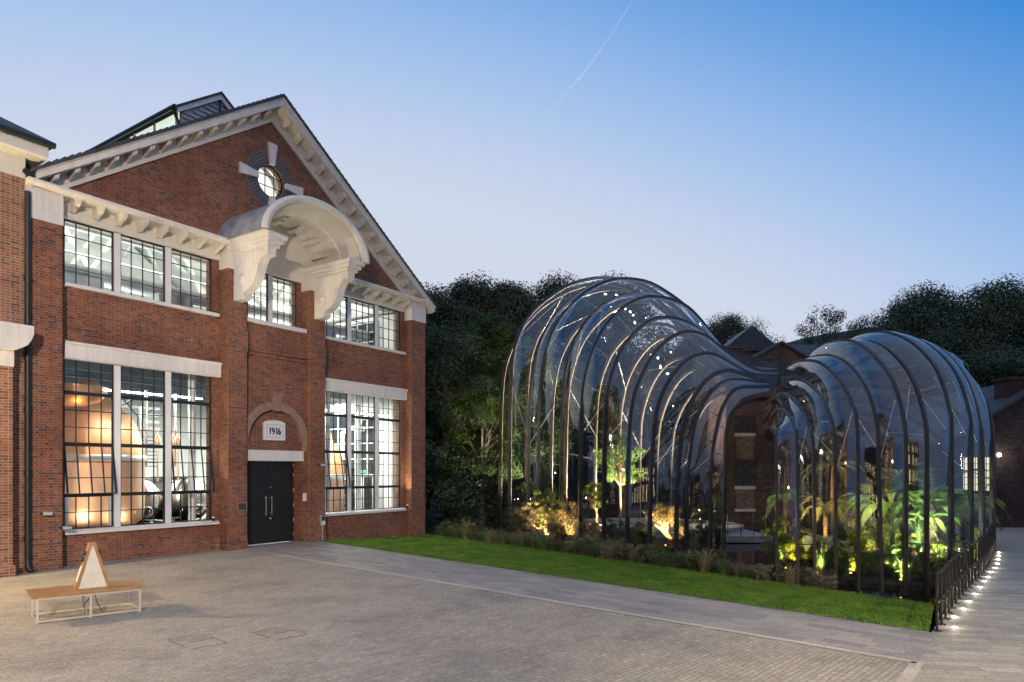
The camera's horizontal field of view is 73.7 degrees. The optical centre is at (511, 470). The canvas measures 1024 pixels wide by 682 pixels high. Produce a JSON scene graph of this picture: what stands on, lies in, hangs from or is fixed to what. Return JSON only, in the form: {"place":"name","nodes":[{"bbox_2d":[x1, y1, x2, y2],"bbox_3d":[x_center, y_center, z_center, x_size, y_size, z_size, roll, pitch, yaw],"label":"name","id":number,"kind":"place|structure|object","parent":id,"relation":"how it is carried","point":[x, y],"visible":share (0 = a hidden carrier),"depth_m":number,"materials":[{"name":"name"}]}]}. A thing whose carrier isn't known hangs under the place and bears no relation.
{"place":"outdoors","nodes":[
{"label":"outdoors","id":0,"kind":"place"},
{"bbox_2d":[0,519,990,681],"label":"courtyard paving","id":1,"kind":"structure","parent":0,"point":[357,625],"depth_m":11.62,"materials":[{"name":"stone"}]},
{"bbox_2d":[0,117,55,577],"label":"building","id":2,"kind":"structure","parent":1,"relation":"on","point":[21,148],"depth_m":18.64,"materials":[{"name":"brown brick"}]},
{"bbox_2d":[24,190,33,572],"bbox_3d":[-13.423,-2.436,18.966,0.278,10.629,0.184,0,0,19],"label":"drainpipe","id":3,"kind":"object","parent":2,"relation":"attached to","point":[27,384],"visible":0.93,"depth_m":18.93,"materials":[{"name":"black metal"}]},
{"bbox_2d":[26,579,145,623],"bbox_3d":[-8.435,2.587,13.546,1.903,0.525,0.982,0,0,-40],"label":"slatted bench","id":4,"kind":"object","parent":1,"relation":"on","point":[57,592],"visible":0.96,"depth_m":13.33,"materials":[{"name":"brown wood"}]},
{"bbox_2d":[74,542,109,589],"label":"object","id":5,"kind":"object","parent":4,"relation":"on","point":[91,573],"visible":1,"depth_m":13.46,"materials":[{"name":"brown wood"}]},
{"bbox_2d":[167,634,226,649],"bbox_3d":[-5.239,2.857,11.359,0.933,0.026,0.600,0,0,43],"label":"inspection cover","id":6,"kind":"object","parent":1,"relation":"on","point":[191,642],"visible":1,"depth_m":11.34,"materials":[{"name":"stone"}]},
{"bbox_2d":[22,91,437,571],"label":"still house","id":7,"kind":"structure","parent":1,"relation":"on","point":[225,271],"depth_m":24.70,"materials":[{"name":"red brick"}]},
{"bbox_2d":[65,383,108,406],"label":"pendant lamp","id":8,"kind":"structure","parent":7,"relation":"hanging from","point":[82,401],"depth_m":21.44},
{"bbox_2d":[64,219,113,290],"bbox_3d":[-12.967,-6.530,20.909,0.060,1.900,1.440,0,0,34],"label":"window","id":9,"kind":"structure","parent":7,"relation":"in","point":[76,223],"depth_m":21.00,"materials":[{"name":"clear glass"}]},
{"bbox_2d":[64,359,116,528],"bbox_3d":[-12.867,-0.780,20.842,0.301,5.140,1.440,0,0,34],"label":"window","id":10,"kind":"structure","parent":7,"relation":"in","point":[113,472],"depth_m":20.92,"materials":[{"name":"black metal"}]},
{"bbox_2d":[65,379,146,527],"bbox_3d":[-14.985,-0.198,24.182,3.640,6.095,3.640,0,0,34],"label":"copper still","id":11,"kind":"object","parent":7,"relation":"in","point":[84,469],"visible":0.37,"depth_m":22.98,"materials":[{"name":"metal"}]},
{"bbox_2d":[121,366,164,525],"bbox_3d":[-12.050,-0.780,22.267,0.065,5.140,1.460,0,0,34],"label":"window","id":12,"kind":"structure","parent":7,"relation":"in","point":[130,397],"depth_m":22.25,"materials":[{"name":"black metal"}]},
{"bbox_2d":[121,235,164,301],"bbox_3d":[-12.052,-6.530,22.270,0.060,1.900,1.460,0,0,34],"label":"window","id":13,"kind":"structure","parent":7,"relation":"in","point":[124,236],"depth_m":22.25,"materials":[{"name":"clear glass"}]},
{"bbox_2d":[136,478,161,523],"bbox_3d":[-16.004,1.560,28.179,3.250,2.580,1.960,0,0,34],"label":"steel tank","id":14,"kind":"object","parent":7,"relation":"in","point":[148,514],"visible":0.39,"depth_m":27.60,"materials":[{"name":"silver metal"}]},
{"bbox_2d":[121,390,205,522],"bbox_3d":[-15.653,-0.150,25.964,6.234,6.000,7.495,0,0,34],"label":"pipework","id":15,"kind":"object","parent":7,"relation":"in","point":[157,438],"visible":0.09,"depth_m":28.10,"materials":[{"name":"metal"}]},
{"bbox_2d":[146,476,205,521],"bbox_3d":[-14.777,1.560,30.005,3.250,2.580,1.960,0,0,34],"label":"steel tank","id":16,"kind":"object","parent":7,"relation":"in","point":[176,498],"visible":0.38,"depth_m":29.05,"materials":[{"name":"silver metal"}]},
{"bbox_2d":[171,248,210,311],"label":"window","id":17,"kind":"structure","parent":7,"relation":"in","point":[180,252],"depth_m":23.64,"materials":[{"name":"clear glass"}]},
{"bbox_2d":[171,372,214,522],"bbox_3d":[-11.026,-0.780,23.581,0.301,5.140,1.480,0,0,34],"label":"window","id":18,"kind":"structure","parent":7,"relation":"in","point":[180,402],"depth_m":23.64,"materials":[{"name":"black metal"}]},
{"bbox_2d":[247,461,266,544],"bbox_3d":[-9.767,1.235,25.838,0.178,3.170,1.226,0,0,34],"label":"door","id":19,"kind":"structure","parent":7,"relation":"in","point":[256,470],"depth_m":25.96,"materials":[{"name":"metal"}]},
{"bbox_2d":[263,420,284,440],"bbox_3d":[-9.101,-1.520,26.131,0.110,0.760,0.940,0,0,34],"label":"date plaque","id":20,"kind":"object","parent":7,"relation":"attached to","point":[273,429],"visible":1,"depth_m":26.06,"materials":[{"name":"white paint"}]},
{"bbox_2d":[267,461,293,542],"bbox_3d":[-9.079,1.235,26.859,0.178,3.170,1.226,0,0,34],"label":"door","id":21,"kind":"structure","parent":7,"relation":"in","point":[280,474],"depth_m":26.86,"materials":[{"name":"metal"}]},
{"bbox_2d":[273,277,295,326],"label":"window","id":22,"kind":"structure","parent":7,"relation":"in","point":[283,280],"depth_m":27.03,"materials":[{"name":"clear glass"}]},
{"bbox_2d":[330,433,344,510],"bbox_3d":[-8.769,0.518,32.715,1.498,4.664,1.498,0,0,34],"label":"copper still","id":23,"kind":"object","parent":7,"relation":"in","point":[334,483],"visible":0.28,"depth_m":32.27,"materials":[{"name":"metal"}]},
{"bbox_2d":[325,391,350,512],"bbox_3d":[-7.469,-0.780,28.881,0.301,5.140,1.480,0,0,34],"label":"window","id":24,"kind":"structure","parent":7,"relation":"in","point":[333,415],"depth_m":29.15,"materials":[{"name":"black metal"}]},
{"bbox_2d":[330,409,372,474],"bbox_3d":[-8.136,-1.400,34.910,3.600,3.300,0.103,0,0,34],"label":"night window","id":25,"kind":"structure","parent":7,"relation":"in","point":[336,419],"depth_m":34.56,"materials":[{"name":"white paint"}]},
{"bbox_2d":[341,415,372,510],"bbox_3d":[-9.759,-0.252,34.388,6.290,6.197,2.661,0,0,34],"label":"equipment rack","id":26,"kind":"object","parent":7,"relation":"in","point":[353,478],"visible":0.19,"depth_m":33.71,"materials":[{"name":"white paint"}]},
{"bbox_2d":[351,394,374,510],"bbox_3d":[-6.640,-0.780,30.318,0.065,5.140,1.460,0,0,34],"label":"window","id":27,"kind":"structure","parent":7,"relation":"in","point":[356,417],"depth_m":30.49,"materials":[{"name":"clear glass"}]},
{"bbox_2d":[351,298,374,345],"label":"window","id":28,"kind":"structure","parent":7,"relation":"in","point":[362,302],"depth_m":30.55,"materials":[{"name":"clear glass"}]},
{"bbox_2d":[379,397,399,508],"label":"window","id":29,"kind":"structure","parent":7,"relation":"in","point":[383,419],"depth_m":31.90,"materials":[{"name":"clear glass"}]},
{"bbox_2d":[379,306,399,350],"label":"window","id":30,"kind":"structure","parent":7,"relation":"in","point":[398,312],"depth_m":31.93,"materials":[{"name":"clear glass"}]},
{"bbox_2d":[253,627,306,639],"bbox_3d":[-4.049,2.857,11.919,0.833,0.026,0.600,0,0,43],"label":"inspection cover","id":31,"kind":"object","parent":1,"relation":"on","point":[280,633],"visible":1,"depth_m":11.89,"materials":[{"name":"stone"}]},
{"bbox_2d":[261,552,923,681],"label":"flush kerb","id":32,"kind":"structure","parent":1,"relation":"on","point":[911,671],"depth_m":12.32,"materials":[{"name":"grey stone"}]},
{"bbox_2d":[0,0,1023,357],"label":"sky","id":33,"kind":"structure","parent":0,"point":[774,160],"materials":[{"name":"blue"}]},
{"bbox_2d":[247,541,935,660],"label":"strip paving","id":34,"kind":"structure","parent":0,"point":[910,644],"depth_m":14.78,"materials":[{"name":"grey stone"}]},
{"bbox_2d":[320,541,928,631],"bbox_3d":[-0.231,2.838,19.654,0.060,0.001,21.518,0,0,-44],"label":"lawn edging","id":35,"kind":"object","parent":34,"relation":"on","point":[665,592],"visible":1,"depth_m":15.45,"materials":[{"name":"concrete"}]},
{"bbox_2d":[317,533,934,630],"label":"lawn","id":36,"kind":"structure","parent":0,"point":[706,574],"depth_m":18.33,"materials":[{"name":"green plant"}]},
{"bbox_2d":[686,546,725,571],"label":"border grass","id":37,"kind":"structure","parent":0,"point":[706,562],"depth_m":22.15,"materials":[{"name":"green plant"}]},
{"bbox_2d":[438,523,977,631],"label":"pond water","id":38,"kind":"structure","parent":0,"point":[752,554],"depth_m":29.59,"materials":[{"name":"black liquid"}]},
{"bbox_2d":[508,505,530,534],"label":"brown bush","id":39,"kind":"object","parent":38,"relation":"on","point":[520,524],"visible":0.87,"depth_m":39.86,"materials":[{"name":"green plant"}]},
{"bbox_2d":[543,512,570,543],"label":"olive bush","id":40,"kind":"object","parent":38,"relation":"on","point":[558,533],"visible":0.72,"depth_m":36.66,"materials":[{"name":"green plant"}]},
{"bbox_2d":[498,276,804,555],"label":"glasshouse","id":41,"kind":"structure","parent":38,"relation":"on","point":[699,335],"depth_m":38.45,"materials":[{"name":"clear glass"}]},
{"bbox_2d":[713,496,727,548],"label":"leafy shrub","id":42,"kind":"object","parent":38,"relation":"on","point":[718,524],"visible":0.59,"depth_m":34.91,"materials":[{"name":"green plant"}]},
{"bbox_2d":[760,516,782,568],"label":"dark bush","id":43,"kind":"object","parent":38,"relation":"on","point":[766,547],"visible":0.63,"depth_m":27.96,"materials":[{"name":"green plant"}]},
{"bbox_2d":[773,516,801,569],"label":"lime shrub","id":44,"kind":"object","parent":38,"relation":"on","point":[784,536],"visible":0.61,"depth_m":27.16,"materials":[{"name":"green plant"}]},
{"bbox_2d":[838,491,875,547],"bbox_3d":[14.786,2.520,29.549,1.841,3.272,1.701,0,0,0],"label":"tall shrub","id":45,"kind":"object","parent":38,"relation":"on","point":[845,519],"visible":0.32,"depth_m":29.56,"materials":[{"name":"green plant"}]},
{"bbox_2d":[762,330,995,594],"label":"glasshouse","id":46,"kind":"structure","parent":38,"relation":"on","point":[773,416],"depth_m":24.48,"materials":[{"name":"clear glass"}]},
{"bbox_2d":[425,327,1021,557],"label":"ground","id":47,"kind":"structure","parent":0,"point":[611,506],"depth_m":64.27,"materials":[{"name":"black soil"}]},
{"bbox_2d":[425,282,518,508],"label":"oak tree","id":48,"kind":"object","parent":47,"relation":"on","point":[439,303],"visible":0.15,"depth_m":55.34,"materials":[{"name":"green plant"}]},
{"bbox_2d":[425,320,547,522],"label":"oak tree","id":49,"kind":"object","parent":47,"relation":"on","point":[459,346],"visible":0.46,"depth_m":47.24,"materials":[{"name":"green plant"}]},
{"bbox_2d":[421,269,575,501],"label":"oak tree","id":50,"kind":"object","parent":47,"relation":"on","point":[465,289],"visible":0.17,"depth_m":58.71,"materials":[{"name":"green plant"}]},
{"bbox_2d":[425,375,573,528],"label":"lime tree","id":51,"kind":"object","parent":47,"relation":"on","point":[489,403],"visible":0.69,"depth_m":46.16,"materials":[{"name":"green plant"}]},
{"bbox_2d":[425,311,579,524],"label":"lime tree","id":52,"kind":"object","parent":47,"relation":"on","point":[499,335],"visible":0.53,"depth_m":49.82,"materials":[{"name":"green plant"}]},
{"bbox_2d":[448,278,604,499],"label":"beech tree","id":53,"kind":"object","parent":47,"relation":"on","point":[514,286],"visible":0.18,"depth_m":58.06,"materials":[{"name":"green plant"}]},
{"bbox_2d":[500,302,597,493],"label":"oak tree","id":54,"kind":"object","parent":47,"relation":"on","point":[569,330],"visible":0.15,"depth_m":60.70,"materials":[{"name":"green plant"}]},
{"bbox_2d":[425,405,685,532],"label":"undergrowth","id":55,"kind":"object","parent":47,"relation":"on","point":[444,496],"visible":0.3,"depth_m":46.99,"materials":[{"name":"green plant"}]},
{"bbox_2d":[503,269,637,479],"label":"broad oak tree","id":56,"kind":"object","parent":47,"relation":"on","point":[547,290],"visible":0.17,"depth_m":67.05,"materials":[{"name":"green plant"}]},
{"bbox_2d":[513,329,686,506],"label":"broad oak tree","id":57,"kind":"object","parent":47,"relation":"on","point":[625,371],"visible":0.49,"depth_m":56.94,"materials":[{"name":"green plant"}]},
{"bbox_2d":[502,525,718,555],"bbox_3d":[5.963,4.160,41.951,13.224,0.780,19.327,0,0,0],"label":"planting bed","id":58,"kind":"object","parent":47,"relation":"on","point":[659,544],"visible":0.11,"depth_m":34.12,"materials":[{"name":"soil"}]},
{"bbox_2d":[511,478,539,531],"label":"tall shrub","id":59,"kind":"object","parent":58,"relation":"on","point":[524,490],"visible":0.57,"depth_m":41.15,"materials":[{"name":"green plant"}]},
{"bbox_2d":[528,510,558,534],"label":"flowering bush","id":60,"kind":"object","parent":58,"relation":"on","point":[544,528],"visible":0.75,"depth_m":37.32,"materials":[{"name":"green plant"}]},
{"bbox_2d":[532,489,567,537],"bbox_3d":[2.283,2.521,38.581,2.099,3.114,1.936,0,0,26],"label":"leafy shrub","id":61,"kind":"object","parent":58,"relation":"on","point":[553,496],"visible":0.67,"depth_m":38.40,"materials":[{"name":"green plant"}]},
{"bbox_2d":[556,500,589,541],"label":"olive bush","id":62,"kind":"object","parent":58,"relation":"on","point":[572,518],"visible":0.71,"depth_m":35.34,"materials":[{"name":"green plant"}]},
{"bbox_2d":[589,522,600,531],"bbox_3d":[4.621,3.120,37.200,0.800,0.500,0.600,0,0,0],"label":"plant trough","id":63,"kind":"object","parent":58,"relation":"on","point":[595,530],"visible":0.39,"depth_m":36.93,"materials":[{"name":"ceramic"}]},
{"bbox_2d":[583,481,606,529],"bbox_3d":[4.520,1.949,37.141,1.489,2.707,1.217,0,0,0],"label":"citrus tree","id":64,"kind":"object","parent":63,"relation":"in","point":[595,494],"visible":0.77,"depth_m":37.02,"materials":[{"name":"green plant"}]},
{"bbox_2d":[606,518,624,545],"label":"dark bush","id":65,"kind":"object","parent":58,"relation":"on","point":[611,534],"visible":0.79,"depth_m":33.48,"materials":[{"name":"green plant"}]},
{"bbox_2d":[552,518,743,537],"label":"terrace","id":66,"kind":"structure","parent":58,"relation":"on","point":[733,527],"depth_m":41.18,"materials":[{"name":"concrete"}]},
{"bbox_2d":[591,433,647,528],"bbox_3d":[6.069,0.725,38.467,2.937,5.653,2.871,0,0,-27],"label":"citrus tree","id":67,"kind":"object","parent":66,"relation":"on","point":[619,477],"visible":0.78,"depth_m":38.31,"materials":[{"name":"green plant"}]},
{"bbox_2d":[642,501,681,544],"bbox_3d":[7.629,2.777,34.569,2.001,2.424,1.656,0,0,0],"label":"olive tree","id":68,"kind":"object","parent":58,"relation":"on","point":[666,523],"visible":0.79,"depth_m":34.52,"materials":[{"name":"green plant"}]},
{"bbox_2d":[690,507,717,545],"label":"dark bush","id":69,"kind":"object","parent":58,"relation":"on","point":[701,527],"visible":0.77,"depth_m":34.00,"materials":[{"name":"green plant"}]},
{"bbox_2d":[563,269,687,469],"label":"oak tree","id":70,"kind":"object","parent":47,"relation":"on","point":[632,310],"visible":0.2,"depth_m":68.10,"materials":[{"name":"green plant"}]},
{"bbox_2d":[564,344,698,500],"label":"oak tree","id":71,"kind":"object","parent":47,"relation":"on","point":[667,356],"visible":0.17,"depth_m":59.33,"materials":[{"name":"green plant"}]},
{"bbox_2d":[640,333,728,421],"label":"oak tree","id":72,"kind":"object","parent":47,"relation":"on","point":[691,345],"visible":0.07,"depth_m":74.15,"materials":[{"name":"green plant"}]},
{"bbox_2d":[673,309,786,383],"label":"broad oak tree","id":73,"kind":"object","parent":47,"relation":"on","point":[730,327],"visible":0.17,"depth_m":76.55,"materials":[{"name":"green plant"}]},
{"bbox_2d":[712,513,772,542],"bbox_3d":[12.700,3.505,42.300,3.400,2.290,9.200,0,0,0],"label":"footbridge","id":74,"kind":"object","parent":47,"relation":"on","point":[746,536],"visible":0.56,"depth_m":37.70,"materials":[{"name":"concrete"}]},
{"bbox_2d":[683,325,911,528],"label":"brick mill","id":75,"kind":"object","parent":47,"relation":"on","point":[750,462],"visible":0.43,"depth_m":47.00,"materials":[{"name":"brick"}]},
{"bbox_2d":[736,436,753,458],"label":"blocked window","id":76,"kind":"structure","parent":75,"relation":"in","point":[744,444],"depth_m":46.98,"materials":[{"name":"brick"}]},
{"bbox_2d":[736,489,753,508],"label":"blocked window","id":77,"kind":"structure","parent":75,"relation":"in","point":[744,497],"depth_m":46.98,"materials":[{"name":"brick"}]},
{"bbox_2d":[775,303,861,344],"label":"open ash tree","id":78,"kind":"object","parent":47,"relation":"on","point":[825,319],"visible":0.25,"depth_m":67.31,"materials":[{"name":"green plant"}]},
{"bbox_2d":[840,309,880,337],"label":"open ash tree","id":79,"kind":"object","parent":47,"relation":"on","point":[863,324],"visible":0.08,"depth_m":70.00,"materials":[{"name":"green plant"}]},
{"bbox_2d":[802,556,974,590],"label":"planting island","id":80,"kind":"structure","parent":47,"relation":"on","point":[890,582],"depth_m":23.91,"materials":[{"name":"soil"}]},
{"bbox_2d":[762,486,811,561],"bbox_3d":[11.615,2.417,28.996,1.865,3.470,1.944,0,0,-41],"label":"fan palm","id":81,"kind":"object","parent":80,"relation":"on","point":[784,495],"visible":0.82,"depth_m":28.77,"materials":[{"name":"green plant"}]},
{"bbox_2d":[784,538,812,573],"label":"fern bush","id":82,"kind":"object","parent":80,"relation":"on","point":[802,553],"visible":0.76,"depth_m":26.46,"materials":[{"name":"green plant"}]},
{"bbox_2d":[793,530,839,551],"bbox_3d":[11.957,3.256,26.304,1.648,1.796,1.844,0,0,0],"label":"elephant ear","id":83,"kind":"object","parent":80,"relation":"on","point":[806,539],"visible":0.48,"depth_m":26.10},
{"bbox_2d":[795,493,854,567],"bbox_3d":[12.904,2.536,28.007,2.221,3.231,2.179,0,0,0],"label":"tree fern","id":84,"kind":"object","parent":80,"relation":"on","point":[823,510],"visible":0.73,"depth_m":27.92,"materials":[{"name":"green plant"}]},
{"bbox_2d":[793,451,863,539],"bbox_3d":[14.240,1.641,30.640,2.715,5.020,2.686,0,0,0],"label":"tree fern","id":85,"kind":"object","parent":80,"relation":"on","point":[840,469],"visible":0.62,"depth_m":30.37,"materials":[{"name":"green plant"}]},
{"bbox_2d":[846,528,872,558],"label":"lime shrub","id":86,"kind":"object","parent":80,"relation":"on","point":[863,541],"visible":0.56,"depth_m":26.35,"materials":[{"name":"green plant"}]},
{"bbox_2d":[849,483,887,565],"bbox_3d":[14.394,2.329,27.530,1.297,3.652,1.332,0,0,-25],"label":"lime shrub","id":87,"kind":"object","parent":80,"relation":"on","point":[865,488],"visible":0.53,"depth_m":27.39,"materials":[{"name":"green plant"}]},
{"bbox_2d":[853,550,886,575],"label":"fern bush","id":88,"kind":"object","parent":80,"relation":"on","point":[867,570],"visible":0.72,"depth_m":24.85,"materials":[{"name":"green plant"}]},
{"bbox_2d":[869,524,900,572],"bbox_3d":[14.024,3.103,25.616,1.112,2.107,1.329,0,0,0],"label":"lime shrub","id":89,"kind":"object","parent":80,"relation":"on","point":[886,547],"visible":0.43,"depth_m":25.43,"materials":[{"name":"green plant"}]},
{"bbox_2d":[842,489,940,575],"bbox_3d":[13.822,2.430,25.003,3.097,3.443,3.325,0,0,24],"label":"banana plant","id":90,"kind":"object","parent":80,"relation":"on","point":[870,509],"visible":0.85,"depth_m":24.97,"materials":[{"name":"green plant"}]},
{"bbox_2d":[866,465,939,557],"bbox_3d":[17.172,1.954,30.003,2.707,4.395,2.812,0,0,-30],"label":"dark palm","id":91,"kind":"object","parent":80,"relation":"on","point":[888,484],"visible":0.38,"depth_m":29.95,"materials":[{"name":"green plant"}]},
{"bbox_2d":[883,555,931,580],"bbox_3d":[13.896,3.582,24.099,1.616,1.155,1.495,0,0,0],"label":"leafy mound","id":92,"kind":"object","parent":80,"relation":"on","point":[890,568],"visible":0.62,"depth_m":23.92,"materials":[{"name":"green plant"}]},
{"bbox_2d":[885,493,960,561],"bbox_3d":[14.927,2.502,25.107,2.511,3.300,2.231,0,0,-38],"label":"banana plant","id":93,"kind":"object","parent":80,"relation":"on","point":[918,511],"visible":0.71,"depth_m":25.14,"materials":[{"name":"green plant"}]},
{"bbox_2d":[909,551,947,578],"bbox_3d":[14.606,3.507,24.215,1.286,1.302,1.338,0,0,-36],"label":"leafy mound","id":94,"kind":"object","parent":80,"relation":"on","point":[919,556],"visible":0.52,"depth_m":24.02,"materials":[{"name":"green plant"}]},
{"bbox_2d":[881,462,993,571],"bbox_3d":[15.863,1.933,26.057,3.777,4.441,3.264,0,0,0],"label":"date palm","id":95,"kind":"object","parent":80,"relation":"on","point":[935,490],"visible":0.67,"depth_m":25.83,"materials":[{"name":"green plant"}]},
{"bbox_2d":[930,541,967,573],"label":"amber shrub","id":96,"kind":"object","parent":80,"relation":"on","point":[943,546],"visible":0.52,"depth_m":25.17,"materials":[{"name":"green plant"}]},
{"bbox_2d":[913,495,1012,568],"bbox_3d":[17.554,2.515,26.682,3.235,3.277,3.085,0,0,0],"label":"date palm","id":97,"kind":"object","parent":80,"relation":"on","point":[963,516],"visible":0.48,"depth_m":26.48,"materials":[{"name":"green plant"}]},
{"bbox_2d":[858,329,991,404],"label":"oak tree","id":98,"kind":"object","parent":47,"relation":"on","point":[911,355],"visible":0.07,"depth_m":54.82,"materials":[{"name":"green plant"}]},
{"bbox_2d":[844,279,1023,394],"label":"broad oak tree","id":99,"kind":"object","parent":47,"relation":"on","point":[908,315],"visible":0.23,"depth_m":61.72,"materials":[{"name":"green plant"}]},
{"bbox_2d":[903,323,1022,406],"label":"broad oak tree","id":100,"kind":"object","parent":47,"relation":"on","point":[948,343],"visible":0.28,"depth_m":52.67,"materials":[{"name":"green plant"}]},
{"bbox_2d":[908,346,1023,407],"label":"oak tree","id":101,"kind":"object","parent":47,"relation":"on","point":[999,362],"visible":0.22,"depth_m":48.41,"materials":[{"name":"green plant"}]},
{"bbox_2d":[916,272,1023,378],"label":"broad oak tree","id":102,"kind":"object","parent":47,"relation":"on","point":[1004,297],"visible":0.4,"depth_m":56.85,"materials":[{"name":"green plant"}]},
{"bbox_2d":[932,605,943,619],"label":"bank","id":103,"kind":"structure","parent":0,"point":[934,615],"depth_m":17.90,"materials":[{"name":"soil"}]},
{"bbox_2d":[770,559,809,584],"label":"border grass","id":104,"kind":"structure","parent":103,"relation":"on","point":[791,574],"depth_m":19.67,"materials":[{"name":"brown plant"}]},
{"bbox_2d":[853,519,1023,681],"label":"path","id":105,"kind":"structure","parent":0,"point":[983,641],"depth_m":12.11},
{"bbox_2d":[847,377,1023,527],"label":"brick outbuilding","id":106,"kind":"structure","parent":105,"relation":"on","point":[1005,396],"depth_m":34.31,"materials":[{"name":"brick"}]},
{"bbox_2d":[961,454,988,490],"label":"window","id":107,"kind":"structure","parent":106,"relation":"in","point":[963,455],"depth_m":33.76,"materials":[{"name":"beige"}]},
{"bbox_2d":[932,520,996,631],"bbox_3d":[12.487,2.325,18.288,0.279,1.050,16.024,0,0,38],"label":"path railing","id":108,"kind":"object","parent":105,"relation":"on","point":[989,536],"visible":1,"depth_m":15.55,"materials":[{"name":"black metal"}]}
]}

